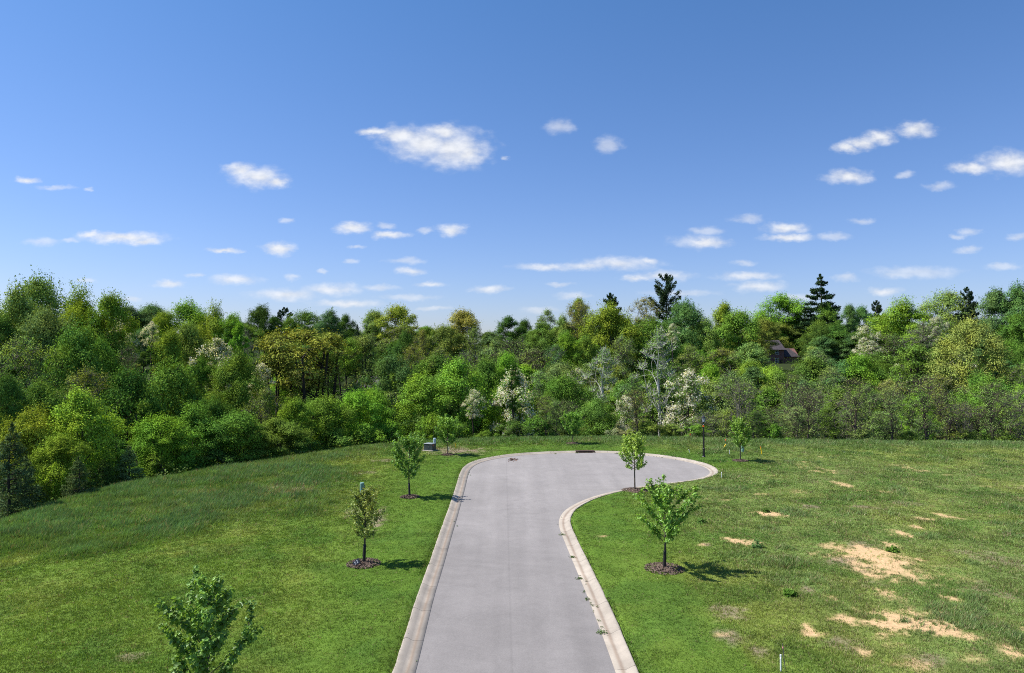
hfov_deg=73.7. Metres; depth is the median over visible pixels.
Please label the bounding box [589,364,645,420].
broadleaf tree
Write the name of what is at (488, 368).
broadleaf tree
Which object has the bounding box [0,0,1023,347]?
sky
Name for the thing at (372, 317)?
broadleaf tree
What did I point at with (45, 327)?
broadleaf tree
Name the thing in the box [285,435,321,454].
bush
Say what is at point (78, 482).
spruce tree
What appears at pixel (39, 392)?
broadleaf tree
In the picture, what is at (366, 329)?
thin leaved tree
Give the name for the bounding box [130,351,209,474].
broadleaf tree
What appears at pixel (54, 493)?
bush
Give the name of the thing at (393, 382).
broadleaf tree
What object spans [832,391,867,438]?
bare tree
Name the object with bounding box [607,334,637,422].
thin leaved tree
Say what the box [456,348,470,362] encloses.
broadleaf tree
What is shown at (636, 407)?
bare tree
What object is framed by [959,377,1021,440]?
bare tree
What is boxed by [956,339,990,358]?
broadleaf tree
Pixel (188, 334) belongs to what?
broadleaf tree
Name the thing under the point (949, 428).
bare tree
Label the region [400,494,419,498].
mulch ring
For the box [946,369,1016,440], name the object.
broadleaf tree
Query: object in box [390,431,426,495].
young tree
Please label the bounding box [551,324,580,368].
broadleaf tree
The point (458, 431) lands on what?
bush
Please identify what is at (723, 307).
broadleaf tree
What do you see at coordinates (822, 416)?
thin leaved tree
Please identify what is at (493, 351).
broadleaf tree
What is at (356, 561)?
number plaque
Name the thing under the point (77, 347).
broadleaf tree
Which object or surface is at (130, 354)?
broadleaf tree
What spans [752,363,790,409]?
broadleaf tree
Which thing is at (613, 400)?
broadleaf tree
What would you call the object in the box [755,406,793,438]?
bare tree
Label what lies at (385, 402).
broadleaf tree
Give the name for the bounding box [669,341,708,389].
thin leaved tree
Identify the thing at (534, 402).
broadleaf tree
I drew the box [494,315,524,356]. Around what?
broadleaf tree
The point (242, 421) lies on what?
bush
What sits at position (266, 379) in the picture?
broadleaf tree
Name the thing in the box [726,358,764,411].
broadleaf tree
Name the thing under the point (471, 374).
broadleaf tree
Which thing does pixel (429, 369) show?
broadleaf tree
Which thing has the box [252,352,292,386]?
broadleaf tree
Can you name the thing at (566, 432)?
bush
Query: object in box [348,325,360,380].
spruce tree
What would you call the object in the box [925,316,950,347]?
flowering tree
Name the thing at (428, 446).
utility box
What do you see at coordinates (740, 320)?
broadleaf tree
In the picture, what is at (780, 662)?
white pipe
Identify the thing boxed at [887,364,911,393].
flowering tree
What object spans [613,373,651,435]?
thin leaved tree
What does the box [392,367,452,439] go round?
bush
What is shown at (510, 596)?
road
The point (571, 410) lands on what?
bare tree
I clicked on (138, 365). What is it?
broadleaf tree
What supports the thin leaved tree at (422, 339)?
on the ground at (864, 553)
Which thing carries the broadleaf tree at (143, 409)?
on the ground at (864, 553)
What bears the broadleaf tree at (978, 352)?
on the ground at (864, 553)
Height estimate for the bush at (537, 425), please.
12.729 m
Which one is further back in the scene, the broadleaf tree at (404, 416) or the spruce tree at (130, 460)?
the broadleaf tree at (404, 416)
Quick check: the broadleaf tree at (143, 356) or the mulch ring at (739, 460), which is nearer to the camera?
the mulch ring at (739, 460)
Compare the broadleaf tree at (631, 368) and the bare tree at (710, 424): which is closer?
the bare tree at (710, 424)
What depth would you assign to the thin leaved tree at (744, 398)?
108.15 m
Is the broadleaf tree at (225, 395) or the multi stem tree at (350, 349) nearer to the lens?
the broadleaf tree at (225, 395)
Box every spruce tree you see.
[0,421,41,517]
[6,455,45,516]
[60,456,96,496]
[113,444,145,483]
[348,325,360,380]
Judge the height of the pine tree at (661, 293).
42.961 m
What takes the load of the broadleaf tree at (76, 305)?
on the ground at (864, 553)
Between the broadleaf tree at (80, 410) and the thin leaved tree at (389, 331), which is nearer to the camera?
the broadleaf tree at (80, 410)
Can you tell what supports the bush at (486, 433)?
on the ground at (864, 553)
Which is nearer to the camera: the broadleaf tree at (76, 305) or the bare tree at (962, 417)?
the bare tree at (962, 417)
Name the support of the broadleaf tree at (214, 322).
on the ground at (864, 553)
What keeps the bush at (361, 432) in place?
on the ground at (864, 553)
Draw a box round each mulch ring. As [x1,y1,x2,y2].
[346,557,381,568]
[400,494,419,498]
[621,487,647,492]
[644,562,684,574]
[732,459,747,461]
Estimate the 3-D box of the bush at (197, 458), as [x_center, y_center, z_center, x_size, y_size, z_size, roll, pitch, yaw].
[-30.816,16.799,64.849,3.940,12.462,4.042,-1,-1,28]
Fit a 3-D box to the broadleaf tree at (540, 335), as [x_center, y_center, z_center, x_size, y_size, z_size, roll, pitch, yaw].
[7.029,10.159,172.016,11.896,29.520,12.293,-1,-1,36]
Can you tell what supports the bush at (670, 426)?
on the ground at (864, 553)
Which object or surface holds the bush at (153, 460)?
on the ground at (864, 553)
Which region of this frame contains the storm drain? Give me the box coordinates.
[575,450,594,452]
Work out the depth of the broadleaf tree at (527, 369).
124.93 m
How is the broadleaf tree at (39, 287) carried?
on the ground at (864, 553)
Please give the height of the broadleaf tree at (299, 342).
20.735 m
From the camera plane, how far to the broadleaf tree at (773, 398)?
116.89 m
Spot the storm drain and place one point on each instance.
(582, 451)
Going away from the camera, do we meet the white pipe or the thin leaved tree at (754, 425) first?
the white pipe
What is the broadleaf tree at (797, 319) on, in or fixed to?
on the ground at (864, 553)
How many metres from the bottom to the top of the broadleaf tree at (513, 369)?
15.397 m
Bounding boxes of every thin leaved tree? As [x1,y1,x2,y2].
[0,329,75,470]
[53,360,125,493]
[234,380,285,455]
[255,380,278,443]
[288,370,315,404]
[291,344,320,389]
[293,369,352,401]
[344,363,394,433]
[348,322,388,360]
[374,325,419,355]
[375,390,408,440]
[397,343,425,413]
[412,329,434,375]
[426,345,450,376]
[438,329,470,355]
[456,326,487,366]
[474,338,510,380]
[511,334,539,364]
[526,370,551,426]
[536,309,557,338]
[538,399,571,436]
[539,344,577,377]
[558,362,607,424]
[563,298,595,367]
[575,385,609,431]
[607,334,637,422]
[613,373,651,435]
[626,355,651,376]
[628,296,661,351]
[645,360,706,434]
[662,373,689,436]
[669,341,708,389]
[669,384,711,436]
[698,408,750,438]
[699,345,742,384]
[699,367,765,437]
[717,377,764,437]
[731,411,776,438]
[755,347,771,366]
[773,406,823,439]
[793,348,829,383]
[800,404,850,439]
[815,365,843,426]
[823,358,836,386]
[842,323,857,351]
[850,381,887,439]
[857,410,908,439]
[868,385,912,440]
[875,378,911,429]
[880,361,919,428]
[881,391,933,440]
[908,363,963,420]
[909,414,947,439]
[913,371,964,439]
[926,318,962,349]
[952,359,987,397]
[1001,402,1023,440]
[1002,364,1023,431]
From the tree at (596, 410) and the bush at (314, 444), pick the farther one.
the tree at (596, 410)
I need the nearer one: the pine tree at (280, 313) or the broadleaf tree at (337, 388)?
the broadleaf tree at (337, 388)
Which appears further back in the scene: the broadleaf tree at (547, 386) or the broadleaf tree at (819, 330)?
the broadleaf tree at (819, 330)
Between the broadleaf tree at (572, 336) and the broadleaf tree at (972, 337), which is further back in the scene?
the broadleaf tree at (572, 336)
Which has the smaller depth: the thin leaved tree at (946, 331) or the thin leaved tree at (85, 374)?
the thin leaved tree at (85, 374)
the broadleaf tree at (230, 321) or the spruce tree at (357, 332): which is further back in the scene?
the spruce tree at (357, 332)
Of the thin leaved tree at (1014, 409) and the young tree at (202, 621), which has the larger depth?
the thin leaved tree at (1014, 409)
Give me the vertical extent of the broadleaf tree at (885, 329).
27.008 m
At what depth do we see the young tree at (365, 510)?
33.62 m
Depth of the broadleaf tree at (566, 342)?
139.23 m
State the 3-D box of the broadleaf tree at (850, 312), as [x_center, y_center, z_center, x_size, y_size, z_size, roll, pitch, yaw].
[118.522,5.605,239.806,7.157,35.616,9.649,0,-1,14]
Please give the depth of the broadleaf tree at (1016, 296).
175.60 m
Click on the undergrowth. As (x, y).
(92, 486)
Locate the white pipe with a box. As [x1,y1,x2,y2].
[780,654,781,671]
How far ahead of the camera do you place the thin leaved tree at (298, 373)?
128.68 m
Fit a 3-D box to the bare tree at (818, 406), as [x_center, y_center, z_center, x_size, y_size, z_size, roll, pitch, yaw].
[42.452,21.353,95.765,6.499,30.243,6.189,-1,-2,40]
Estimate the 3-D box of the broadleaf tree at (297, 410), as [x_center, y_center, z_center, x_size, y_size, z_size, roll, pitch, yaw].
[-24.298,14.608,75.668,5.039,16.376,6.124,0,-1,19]
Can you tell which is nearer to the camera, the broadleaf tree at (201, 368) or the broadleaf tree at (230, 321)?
the broadleaf tree at (201, 368)
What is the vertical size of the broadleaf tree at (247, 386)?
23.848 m
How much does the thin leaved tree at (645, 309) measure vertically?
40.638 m
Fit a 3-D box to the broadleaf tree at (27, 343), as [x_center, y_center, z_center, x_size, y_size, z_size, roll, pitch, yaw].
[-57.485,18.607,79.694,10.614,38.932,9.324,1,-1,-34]
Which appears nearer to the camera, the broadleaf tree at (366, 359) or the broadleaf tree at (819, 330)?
the broadleaf tree at (366, 359)
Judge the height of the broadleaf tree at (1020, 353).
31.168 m
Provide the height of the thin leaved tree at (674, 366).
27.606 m
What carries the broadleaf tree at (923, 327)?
on the ground at (864, 553)
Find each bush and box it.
[35,461,72,501]
[87,459,116,487]
[92,435,126,480]
[123,412,204,476]
[127,450,178,479]
[166,448,205,472]
[194,446,238,469]
[207,405,273,464]
[232,440,278,460]
[239,415,316,460]
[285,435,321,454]
[291,391,357,451]
[317,385,386,447]
[318,431,356,448]
[344,422,386,446]
[371,417,407,442]
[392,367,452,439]
[415,411,445,439]
[442,419,474,438]
[475,429,498,436]
[493,419,531,436]
[519,415,554,436]
[560,424,586,436]
[604,428,629,435]
[626,418,661,435]
[657,423,684,436]
[683,424,711,437]
[758,423,789,439]
[847,429,874,440]
[897,429,920,440]
[948,429,979,440]
[985,429,1015,441]
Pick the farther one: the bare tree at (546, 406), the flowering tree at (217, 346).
the flowering tree at (217, 346)
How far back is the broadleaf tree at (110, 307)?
99.60 m
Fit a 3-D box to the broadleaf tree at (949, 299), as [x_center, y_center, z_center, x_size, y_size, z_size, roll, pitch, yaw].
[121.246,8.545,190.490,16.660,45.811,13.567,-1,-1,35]
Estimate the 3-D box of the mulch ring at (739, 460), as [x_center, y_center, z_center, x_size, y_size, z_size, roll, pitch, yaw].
[21.732,11.763,65.005,1.634,0.223,1.596,0,-1,0]
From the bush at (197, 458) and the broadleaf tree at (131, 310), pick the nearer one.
the bush at (197, 458)
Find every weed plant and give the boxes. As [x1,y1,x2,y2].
[695,517,706,523]
[750,539,766,547]
[783,588,797,597]
[886,545,899,552]
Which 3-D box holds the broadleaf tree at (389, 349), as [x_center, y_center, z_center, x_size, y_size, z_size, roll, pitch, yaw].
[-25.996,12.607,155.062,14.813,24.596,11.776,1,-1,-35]
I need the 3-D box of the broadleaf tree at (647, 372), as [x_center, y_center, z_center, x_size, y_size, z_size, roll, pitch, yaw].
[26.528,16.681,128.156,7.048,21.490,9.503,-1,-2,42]
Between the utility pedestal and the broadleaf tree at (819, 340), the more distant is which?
the broadleaf tree at (819, 340)
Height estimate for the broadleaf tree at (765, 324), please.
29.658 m
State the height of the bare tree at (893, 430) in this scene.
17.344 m
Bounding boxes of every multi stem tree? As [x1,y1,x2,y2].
[253,325,349,446]
[253,330,294,417]
[308,329,346,429]
[331,337,363,400]
[348,332,389,391]
[877,343,954,428]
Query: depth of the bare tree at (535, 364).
131.78 m
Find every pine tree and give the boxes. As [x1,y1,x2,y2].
[275,307,293,339]
[595,293,624,343]
[647,273,684,331]
[792,274,841,348]
[866,300,886,328]
[955,287,978,334]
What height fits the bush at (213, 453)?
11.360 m
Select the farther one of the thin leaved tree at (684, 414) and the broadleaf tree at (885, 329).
the broadleaf tree at (885, 329)
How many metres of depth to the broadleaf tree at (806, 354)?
152.76 m
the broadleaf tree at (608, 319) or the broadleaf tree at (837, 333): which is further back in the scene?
the broadleaf tree at (837, 333)
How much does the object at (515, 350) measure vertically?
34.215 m
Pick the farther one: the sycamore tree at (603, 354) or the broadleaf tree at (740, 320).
the broadleaf tree at (740, 320)
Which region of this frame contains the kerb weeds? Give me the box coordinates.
[416,452,675,660]
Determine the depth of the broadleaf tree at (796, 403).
103.03 m
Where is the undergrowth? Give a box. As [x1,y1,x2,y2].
[0,348,1021,518]
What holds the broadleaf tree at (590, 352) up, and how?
on the ground at (864, 553)
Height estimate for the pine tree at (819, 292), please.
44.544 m
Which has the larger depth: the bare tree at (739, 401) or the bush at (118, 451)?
the bare tree at (739, 401)
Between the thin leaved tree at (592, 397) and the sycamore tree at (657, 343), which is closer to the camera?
the sycamore tree at (657, 343)
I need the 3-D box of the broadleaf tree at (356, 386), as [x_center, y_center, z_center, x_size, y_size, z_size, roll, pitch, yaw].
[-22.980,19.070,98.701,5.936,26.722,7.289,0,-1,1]
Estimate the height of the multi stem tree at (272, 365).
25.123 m
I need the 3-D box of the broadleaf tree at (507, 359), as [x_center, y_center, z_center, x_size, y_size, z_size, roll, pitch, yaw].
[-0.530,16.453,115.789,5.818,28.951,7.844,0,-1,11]
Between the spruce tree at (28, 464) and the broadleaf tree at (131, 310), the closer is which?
the spruce tree at (28, 464)
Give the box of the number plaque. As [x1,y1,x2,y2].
[352,558,359,564]
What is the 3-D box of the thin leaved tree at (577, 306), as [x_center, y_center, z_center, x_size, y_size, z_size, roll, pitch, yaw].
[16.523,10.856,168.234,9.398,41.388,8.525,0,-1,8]
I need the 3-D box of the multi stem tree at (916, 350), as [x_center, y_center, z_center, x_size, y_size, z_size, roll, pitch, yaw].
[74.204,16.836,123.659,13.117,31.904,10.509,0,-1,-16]
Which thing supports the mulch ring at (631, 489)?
on the ground at (864, 553)
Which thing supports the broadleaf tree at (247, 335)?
on the ground at (864, 553)
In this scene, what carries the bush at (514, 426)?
on the ground at (864, 553)
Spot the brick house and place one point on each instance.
(783, 354)
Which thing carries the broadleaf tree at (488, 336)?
on the ground at (864, 553)
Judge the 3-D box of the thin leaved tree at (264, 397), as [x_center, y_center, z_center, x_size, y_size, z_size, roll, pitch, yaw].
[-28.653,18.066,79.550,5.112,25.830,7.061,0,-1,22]
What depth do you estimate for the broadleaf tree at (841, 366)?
127.84 m
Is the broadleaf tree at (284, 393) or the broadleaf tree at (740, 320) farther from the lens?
the broadleaf tree at (740, 320)
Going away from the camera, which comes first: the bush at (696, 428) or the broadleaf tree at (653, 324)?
the bush at (696, 428)
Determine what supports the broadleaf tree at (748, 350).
on the ground at (864, 553)
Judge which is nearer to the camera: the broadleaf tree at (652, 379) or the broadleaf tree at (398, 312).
the broadleaf tree at (652, 379)
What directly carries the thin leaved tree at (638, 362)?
on the ground at (864, 553)
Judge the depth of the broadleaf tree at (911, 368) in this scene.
144.37 m
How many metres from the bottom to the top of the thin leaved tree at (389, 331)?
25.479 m
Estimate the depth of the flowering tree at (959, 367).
131.28 m
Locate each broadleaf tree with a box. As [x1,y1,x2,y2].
[0,275,48,403]
[0,314,42,380]
[0,367,32,508]
[0,400,57,503]
[0,408,14,488]
[3,302,79,436]
[4,265,72,371]
[5,372,70,468]
[18,429,97,495]
[33,382,131,489]
[39,315,125,423]
[49,277,114,389]
[78,359,172,484]
[82,287,141,391]
[82,335,126,395]
[108,305,156,341]
[112,338,142,364]
[122,399,156,478]
[126,326,153,360]
[128,364,145,380]
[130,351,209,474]
[135,301,173,351]
[135,351,154,370]
[140,397,250,471]
[145,324,193,413]
[147,296,217,373]
[150,308,180,343]
[164,316,215,386]
[184,392,237,464]
[185,354,217,440]
[192,299,232,365]
[203,345,276,458]
[209,387,257,457]
[211,311,244,356]
[220,363,267,410]
[224,323,265,356]
[225,321,251,412]
[244,303,274,358]
[248,368,275,407]
[251,372,306,444]
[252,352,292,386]
[263,315,287,333]
[272,395,324,454]
[280,307,322,361]
[288,328,320,360]
[290,388,338,434]
[309,343,347,397]
[312,307,348,339]
[329,314,360,338]
[338,378,368,433]
[352,352,384,377]
[354,382,396,440]
[359,307,394,348]
[359,349,416,425]
[364,339,410,376]
[374,302,419,345]
[384,374,399,388]
[388,378,420,440]
[390,328,421,376]
[398,352,501,437]
[408,348,449,374]
[408,371,467,436]
[411,352,460,393]
[415,325,440,349]
[419,323,469,362]
[439,306,483,351]
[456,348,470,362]
[456,364,487,406]
[460,390,501,435]
[462,351,508,426]
[469,329,508,361]
[479,386,524,436]
[481,346,502,366]
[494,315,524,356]
[494,348,522,411]
[505,389,549,435]
[507,362,522,434]
[508,364,545,415]
[514,318,532,350]
[518,353,541,383]
[520,318,556,371]
[539,374,568,430]
[541,368,596,435]
[542,359,582,402]
[544,329,581,378]
[545,313,574,361]
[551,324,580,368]
[568,333,613,401]
[570,296,587,330]
[574,299,646,392]
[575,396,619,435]
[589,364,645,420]
[597,344,639,381]
[602,378,640,435]
[624,338,648,366]
[626,312,679,377]
[636,368,664,420]
[636,372,678,436]
[661,295,712,372]
[664,342,714,379]
[681,377,743,437]
[687,315,723,369]
[696,357,733,419]
[697,349,734,381]
[711,300,742,351]
[715,306,768,372]
[721,342,786,381]
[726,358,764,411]
[736,366,768,415]
[741,386,789,438]
[748,291,815,351]
[748,315,780,361]
[751,313,789,333]
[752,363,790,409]
[757,371,791,419]
[760,321,802,357]
[775,313,803,354]
[775,375,834,438]
[786,356,845,399]
[795,319,830,349]
[795,346,832,381]
[797,321,843,360]
[805,383,873,440]
[806,335,842,360]
[808,300,842,339]
[816,321,862,363]
[819,359,867,409]
[826,333,863,361]
[830,348,883,409]
[840,303,857,334]
[847,385,888,438]
[848,331,904,358]
[849,349,907,380]
[853,303,874,331]
[861,294,935,357]
[863,358,910,410]
[875,318,902,357]
[896,388,943,439]
[901,356,922,388]
[905,341,922,357]
[915,285,979,349]
[922,312,1016,428]
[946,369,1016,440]
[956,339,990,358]
[968,348,987,374]
[975,287,1015,352]
[983,341,1023,384]
[991,358,1020,401]
[992,278,1023,344]
[993,380,1023,440]
[994,311,1023,363]
[1008,340,1023,383]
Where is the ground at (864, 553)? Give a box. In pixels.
[0,347,1023,672]
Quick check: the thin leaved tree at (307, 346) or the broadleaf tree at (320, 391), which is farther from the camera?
the thin leaved tree at (307, 346)
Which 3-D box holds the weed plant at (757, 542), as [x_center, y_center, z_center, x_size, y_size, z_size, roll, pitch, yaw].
[13.144,11.091,36.511,0.901,0.560,0.792,-1,-1,25]
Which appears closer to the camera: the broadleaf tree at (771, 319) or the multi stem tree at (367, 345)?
the multi stem tree at (367, 345)
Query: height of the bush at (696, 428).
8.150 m
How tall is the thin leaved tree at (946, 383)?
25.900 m
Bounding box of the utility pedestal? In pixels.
[360,482,363,491]
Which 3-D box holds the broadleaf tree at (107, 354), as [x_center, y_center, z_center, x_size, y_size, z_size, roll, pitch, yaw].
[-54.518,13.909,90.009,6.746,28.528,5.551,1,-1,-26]
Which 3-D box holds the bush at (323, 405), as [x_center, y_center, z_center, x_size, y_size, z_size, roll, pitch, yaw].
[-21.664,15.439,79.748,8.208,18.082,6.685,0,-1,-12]
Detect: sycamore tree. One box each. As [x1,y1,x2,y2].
[575,344,622,426]
[630,324,685,436]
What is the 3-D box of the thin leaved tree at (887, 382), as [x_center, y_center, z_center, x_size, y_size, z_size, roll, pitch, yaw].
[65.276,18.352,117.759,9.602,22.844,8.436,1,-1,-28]
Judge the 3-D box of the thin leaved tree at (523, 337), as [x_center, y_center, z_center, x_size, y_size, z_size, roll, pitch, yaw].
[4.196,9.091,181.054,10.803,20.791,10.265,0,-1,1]
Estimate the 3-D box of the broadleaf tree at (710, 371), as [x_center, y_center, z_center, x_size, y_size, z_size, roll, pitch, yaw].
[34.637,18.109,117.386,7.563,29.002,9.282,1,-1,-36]
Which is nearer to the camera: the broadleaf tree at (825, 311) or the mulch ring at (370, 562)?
the mulch ring at (370, 562)
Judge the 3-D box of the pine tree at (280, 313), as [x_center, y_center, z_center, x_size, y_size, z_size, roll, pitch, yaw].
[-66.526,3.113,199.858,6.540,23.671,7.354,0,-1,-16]
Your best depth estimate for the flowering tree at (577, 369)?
117.61 m
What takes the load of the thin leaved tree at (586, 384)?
on the ground at (864, 553)
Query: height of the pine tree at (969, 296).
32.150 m
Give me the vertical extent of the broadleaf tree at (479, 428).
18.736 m
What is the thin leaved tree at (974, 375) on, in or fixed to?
on the ground at (864, 553)
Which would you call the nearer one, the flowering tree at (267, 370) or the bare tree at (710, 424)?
the bare tree at (710, 424)
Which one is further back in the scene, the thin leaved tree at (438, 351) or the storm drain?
the thin leaved tree at (438, 351)
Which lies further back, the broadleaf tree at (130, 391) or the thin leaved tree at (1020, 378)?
the thin leaved tree at (1020, 378)
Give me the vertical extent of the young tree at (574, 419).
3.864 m
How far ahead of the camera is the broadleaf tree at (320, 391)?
111.12 m
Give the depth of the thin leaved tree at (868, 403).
104.39 m
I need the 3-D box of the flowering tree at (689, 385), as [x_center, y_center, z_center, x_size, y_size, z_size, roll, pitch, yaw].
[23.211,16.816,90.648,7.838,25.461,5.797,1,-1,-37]
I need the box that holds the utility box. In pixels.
[422,442,437,451]
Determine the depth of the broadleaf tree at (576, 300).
171.40 m
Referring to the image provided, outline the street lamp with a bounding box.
[701,414,705,456]
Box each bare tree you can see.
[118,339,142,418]
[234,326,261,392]
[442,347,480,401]
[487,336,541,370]
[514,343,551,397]
[528,394,562,435]
[549,400,584,435]
[620,386,652,435]
[685,411,728,436]
[714,378,762,433]
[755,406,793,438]
[757,373,826,438]
[779,382,832,438]
[789,385,831,438]
[824,373,887,439]
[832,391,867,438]
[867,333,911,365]
[869,387,919,439]
[886,370,959,439]
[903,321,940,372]
[910,391,979,440]
[942,399,983,440]
[951,404,1003,439]
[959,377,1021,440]
[974,387,1023,441]
[997,382,1023,440]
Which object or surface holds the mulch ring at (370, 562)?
on the ground at (864, 553)
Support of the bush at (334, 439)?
on the ground at (864, 553)
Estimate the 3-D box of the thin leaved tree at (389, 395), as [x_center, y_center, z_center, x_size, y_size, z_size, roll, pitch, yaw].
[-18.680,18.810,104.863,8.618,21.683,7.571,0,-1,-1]
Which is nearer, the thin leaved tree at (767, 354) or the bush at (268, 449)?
the bush at (268, 449)
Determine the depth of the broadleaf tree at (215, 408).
73.81 m
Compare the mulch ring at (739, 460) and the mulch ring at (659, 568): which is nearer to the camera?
the mulch ring at (659, 568)
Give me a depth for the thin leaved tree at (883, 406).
108.30 m
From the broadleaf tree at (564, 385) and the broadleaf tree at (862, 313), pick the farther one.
the broadleaf tree at (862, 313)
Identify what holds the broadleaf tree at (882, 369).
on the ground at (864, 553)
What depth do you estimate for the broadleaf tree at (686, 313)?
161.78 m
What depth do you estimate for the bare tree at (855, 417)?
82.74 m
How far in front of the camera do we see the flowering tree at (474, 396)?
90.54 m
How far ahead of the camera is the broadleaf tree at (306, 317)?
186.17 m
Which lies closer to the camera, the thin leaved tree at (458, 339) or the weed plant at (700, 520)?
the weed plant at (700, 520)
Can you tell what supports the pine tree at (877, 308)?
on the ground at (864, 553)
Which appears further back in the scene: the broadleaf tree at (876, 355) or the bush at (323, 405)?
the broadleaf tree at (876, 355)
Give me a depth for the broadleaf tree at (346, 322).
204.28 m
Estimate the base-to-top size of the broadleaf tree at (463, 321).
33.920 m
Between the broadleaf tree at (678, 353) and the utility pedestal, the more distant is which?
the broadleaf tree at (678, 353)
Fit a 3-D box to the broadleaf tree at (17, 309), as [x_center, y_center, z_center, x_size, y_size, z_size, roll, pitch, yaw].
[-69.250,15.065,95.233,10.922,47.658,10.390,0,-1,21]
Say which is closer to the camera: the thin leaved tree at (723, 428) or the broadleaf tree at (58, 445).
the broadleaf tree at (58, 445)
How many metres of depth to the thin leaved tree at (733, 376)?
97.98 m
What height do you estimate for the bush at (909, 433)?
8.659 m
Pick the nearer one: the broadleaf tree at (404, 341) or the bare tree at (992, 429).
the bare tree at (992, 429)
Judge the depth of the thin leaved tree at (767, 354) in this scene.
174.89 m
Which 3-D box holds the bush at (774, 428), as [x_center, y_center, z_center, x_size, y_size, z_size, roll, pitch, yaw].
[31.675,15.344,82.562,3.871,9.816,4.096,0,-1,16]
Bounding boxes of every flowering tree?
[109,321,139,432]
[138,321,160,382]
[188,334,235,392]
[248,362,275,423]
[460,389,486,435]
[488,363,537,436]
[567,368,586,390]
[613,395,638,434]
[658,368,717,435]
[665,323,679,365]
[851,323,880,354]
[854,341,887,358]
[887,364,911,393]
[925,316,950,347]
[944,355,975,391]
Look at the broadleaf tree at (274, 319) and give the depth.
189.38 m
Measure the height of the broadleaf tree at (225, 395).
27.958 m
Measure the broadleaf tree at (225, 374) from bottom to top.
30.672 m
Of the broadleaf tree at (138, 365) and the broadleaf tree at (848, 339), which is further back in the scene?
the broadleaf tree at (848, 339)
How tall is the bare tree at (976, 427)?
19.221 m
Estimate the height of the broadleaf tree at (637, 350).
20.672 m
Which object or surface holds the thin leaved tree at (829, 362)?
on the ground at (864, 553)
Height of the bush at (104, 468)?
9.696 m
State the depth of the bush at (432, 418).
83.21 m
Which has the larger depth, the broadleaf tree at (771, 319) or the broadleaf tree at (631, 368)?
the broadleaf tree at (771, 319)
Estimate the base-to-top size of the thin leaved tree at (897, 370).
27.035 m
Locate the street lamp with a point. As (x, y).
(703, 417)
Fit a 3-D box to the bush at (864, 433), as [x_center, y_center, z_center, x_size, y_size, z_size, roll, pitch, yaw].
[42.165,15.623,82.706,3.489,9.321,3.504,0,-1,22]
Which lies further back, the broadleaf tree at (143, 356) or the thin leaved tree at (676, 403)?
the broadleaf tree at (143, 356)
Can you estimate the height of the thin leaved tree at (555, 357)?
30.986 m
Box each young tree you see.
[153,564,263,672]
[344,484,385,561]
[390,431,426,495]
[435,413,460,452]
[559,411,583,441]
[618,431,646,488]
[633,474,703,566]
[728,415,751,459]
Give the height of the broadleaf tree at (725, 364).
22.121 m
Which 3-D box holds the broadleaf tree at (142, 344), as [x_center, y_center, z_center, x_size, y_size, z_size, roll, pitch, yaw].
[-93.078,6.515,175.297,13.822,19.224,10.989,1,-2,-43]
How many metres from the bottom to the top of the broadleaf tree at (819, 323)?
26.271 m
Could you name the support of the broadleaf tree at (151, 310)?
on the ground at (864, 553)
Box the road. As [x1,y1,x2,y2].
[415,453,709,672]
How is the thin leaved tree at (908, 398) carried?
on the ground at (864, 553)
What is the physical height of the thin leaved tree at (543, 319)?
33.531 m
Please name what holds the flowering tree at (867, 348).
on the ground at (864, 553)
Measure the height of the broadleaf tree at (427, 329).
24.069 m
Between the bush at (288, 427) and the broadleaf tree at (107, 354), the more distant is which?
the broadleaf tree at (107, 354)
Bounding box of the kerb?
[392,451,717,672]
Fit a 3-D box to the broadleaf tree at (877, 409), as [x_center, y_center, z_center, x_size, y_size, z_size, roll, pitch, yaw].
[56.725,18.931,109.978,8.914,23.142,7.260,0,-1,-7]
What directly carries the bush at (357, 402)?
on the ground at (864, 553)
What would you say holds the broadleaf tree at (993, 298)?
on the ground at (864, 553)
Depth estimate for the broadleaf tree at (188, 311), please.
141.49 m
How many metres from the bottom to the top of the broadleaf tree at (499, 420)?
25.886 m
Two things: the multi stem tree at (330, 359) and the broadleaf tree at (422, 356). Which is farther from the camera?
the broadleaf tree at (422, 356)
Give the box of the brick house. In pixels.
[761,340,798,363]
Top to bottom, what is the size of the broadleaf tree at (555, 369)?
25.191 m
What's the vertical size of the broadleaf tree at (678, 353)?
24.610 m
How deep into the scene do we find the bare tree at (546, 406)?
84.68 m
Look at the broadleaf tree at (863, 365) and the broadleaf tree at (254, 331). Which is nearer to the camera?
the broadleaf tree at (863, 365)
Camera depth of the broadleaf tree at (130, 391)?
71.01 m
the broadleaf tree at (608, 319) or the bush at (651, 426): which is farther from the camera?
the broadleaf tree at (608, 319)
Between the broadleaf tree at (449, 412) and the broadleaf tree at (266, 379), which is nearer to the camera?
the broadleaf tree at (449, 412)
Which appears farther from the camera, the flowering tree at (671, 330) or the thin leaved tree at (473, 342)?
the thin leaved tree at (473, 342)
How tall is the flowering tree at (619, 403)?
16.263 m
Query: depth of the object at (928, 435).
83.84 m
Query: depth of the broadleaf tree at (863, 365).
126.70 m
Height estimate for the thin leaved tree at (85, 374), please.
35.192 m
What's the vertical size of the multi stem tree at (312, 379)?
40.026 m

